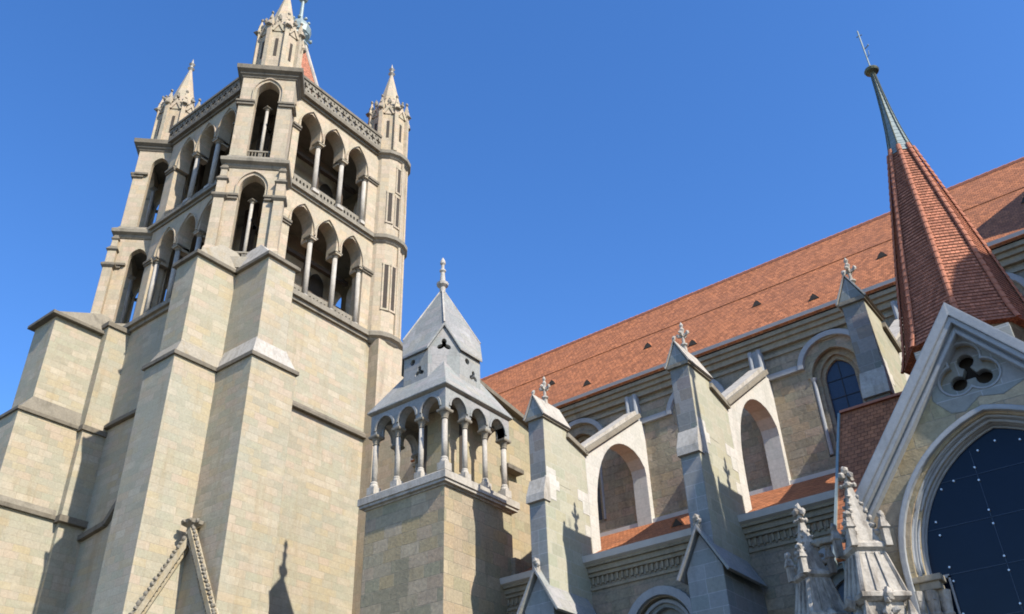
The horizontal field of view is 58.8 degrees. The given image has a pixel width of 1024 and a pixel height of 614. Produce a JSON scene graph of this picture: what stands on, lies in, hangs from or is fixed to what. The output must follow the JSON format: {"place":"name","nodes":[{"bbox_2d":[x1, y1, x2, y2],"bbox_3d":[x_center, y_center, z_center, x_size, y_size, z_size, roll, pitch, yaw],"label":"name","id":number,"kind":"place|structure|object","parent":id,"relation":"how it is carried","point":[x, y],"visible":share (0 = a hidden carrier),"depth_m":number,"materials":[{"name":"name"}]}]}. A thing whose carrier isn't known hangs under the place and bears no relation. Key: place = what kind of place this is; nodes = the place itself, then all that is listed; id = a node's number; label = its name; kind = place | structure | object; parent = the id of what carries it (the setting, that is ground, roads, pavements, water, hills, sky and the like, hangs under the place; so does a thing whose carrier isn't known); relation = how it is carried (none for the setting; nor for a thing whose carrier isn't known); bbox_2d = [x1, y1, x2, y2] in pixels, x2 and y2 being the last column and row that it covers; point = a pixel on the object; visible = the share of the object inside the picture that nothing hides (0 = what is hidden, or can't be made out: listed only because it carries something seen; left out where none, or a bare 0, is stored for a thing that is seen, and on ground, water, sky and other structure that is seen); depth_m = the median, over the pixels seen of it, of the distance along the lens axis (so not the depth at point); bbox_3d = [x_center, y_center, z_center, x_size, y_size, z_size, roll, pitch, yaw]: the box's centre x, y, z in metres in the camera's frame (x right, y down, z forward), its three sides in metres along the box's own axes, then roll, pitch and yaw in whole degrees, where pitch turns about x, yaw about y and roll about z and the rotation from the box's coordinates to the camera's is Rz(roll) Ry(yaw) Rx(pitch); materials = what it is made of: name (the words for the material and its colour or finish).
{"place":"outdoors","nodes":[
{"label":"outdoors","id":0,"kind":"place"},
{"bbox_2d":[0,0,411,613],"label":"bell tower","id":1,"kind":"structure","parent":0,"point":[196,442],"depth_m":50.90,"materials":[{"name":"stone"}]},
{"bbox_2d":[0,0,1023,414],"label":"sky","id":2,"kind":"structure","parent":0,"point":[580,168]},
{"label":"ground","id":3,"kind":"structure","parent":0,"visible":0},
{"bbox_2d":[357,258,519,613],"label":"lantern turret","id":4,"kind":"object","parent":3,"relation":"on","point":[438,535],"visible":1,"depth_m":36.88,"materials":[{"name":"stone"}]},
{"bbox_2d":[480,380,531,563],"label":"gallery wall","id":5,"kind":"structure","parent":3,"relation":"on","point":[518,466],"depth_m":42.44,"materials":[{"name":"beige stone"}]},
{"bbox_2d":[516,376,654,613],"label":"flying buttress","id":6,"kind":"structure","parent":3,"relation":"on","point":[561,498],"depth_m":34.87,"materials":[{"name":"grey stone"}]},
{"bbox_2d":[500,468,853,613],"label":"side aisle","id":7,"kind":"object","parent":3,"relation":"on","point":[633,569],"visible":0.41,"depth_m":32.19,"materials":[{"name":"grey stone"}]},
{"bbox_2d":[628,585,691,613],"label":"window","id":8,"kind":"structure","parent":7,"relation":"in","point":[667,605],"depth_m":31.89,"materials":[{"name":"grey stone"}]},
{"bbox_2d":[795,545,853,613],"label":"window","id":9,"kind":"structure","parent":7,"relation":"in","point":[838,578],"depth_m":28.90,"materials":[{"name":"grey stone"}]},
{"bbox_2d":[377,157,1023,532],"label":"church nave","id":10,"kind":"structure","parent":3,"relation":"on","point":[781,320],"depth_m":41.69,"materials":[{"name":"tile"}]},
{"bbox_2d":[566,418,606,522],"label":"window","id":11,"kind":"structure","parent":10,"relation":"in","point":[581,435],"depth_m":43.79,"materials":[{"name":"grey stone"}]},
{"bbox_2d":[666,379,724,424],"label":"window","id":12,"kind":"structure","parent":10,"relation":"in","point":[669,409],"depth_m":41.68,"materials":[{"name":"grey stone"}]},
{"bbox_2d":[797,328,865,456],"bbox_3d":[13.586,3.519,37.290,3.000,5.620,0.780,-24,-39,30],"label":"window","id":13,"kind":"structure","parent":10,"relation":"in","point":[833,371],"depth_m":37.95,"materials":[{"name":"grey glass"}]},
{"bbox_2d":[1006,272,1023,303],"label":"window","id":14,"kind":"structure","parent":10,"relation":"in","point":[1018,279],"depth_m":34.54,"materials":[{"name":"grey stone"}]},
{"bbox_2d":[664,322,790,613],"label":"flying buttress","id":15,"kind":"structure","parent":3,"relation":"on","point":[717,574],"depth_m":30.93,"materials":[{"name":"stone"}]},
{"bbox_2d":[784,503,850,613],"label":"canopied pinnacle","id":16,"kind":"object","parent":3,"relation":"on","point":[817,592],"visible":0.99,"depth_m":18.78,"materials":[{"name":"stone"}]},
{"bbox_2d":[810,534,844,546],"bbox_3d":[6.713,4.864,18.998,1.014,0.183,0.207,-24,-39,30],"label":"gargoyle","id":17,"kind":"object","parent":16,"relation":"attached to","point":[819,542],"visible":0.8,"depth_m":19.05,"materials":[{"name":"grey stone"}]},
{"bbox_2d":[833,391,901,571],"bbox_3d":[14.887,6.434,20.277,13.035,13.914,6.368,-24,-39,30],"label":"tiled annex","id":18,"kind":"object","parent":3,"relation":"on","point":[861,428],"visible":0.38,"depth_m":25.96,"materials":[{"name":"red tile"}]},
{"bbox_2d":[835,258,909,401],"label":"flying buttress","id":19,"kind":"structure","parent":3,"relation":"on","point":[876,343],"depth_m":28.92,"materials":[{"name":"stone"}]},
{"bbox_2d":[830,466,917,613],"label":"canopied pinnacle","id":20,"kind":"object","parent":3,"relation":"on","point":[874,583],"visible":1,"depth_m":17.88,"materials":[{"name":"stone"}]},
{"bbox_2d":[843,302,1023,613],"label":"glazed porch","id":21,"kind":"object","parent":3,"relation":"on","point":[941,486],"visible":1,"depth_m":18.86,"materials":[{"name":"stone"}]},
{"bbox_2d":[856,31,1023,374],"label":"tiled spire turret","id":22,"kind":"object","parent":3,"relation":"on","point":[941,255],"visible":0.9,"depth_m":25.81,"materials":[{"name":"red tile"}]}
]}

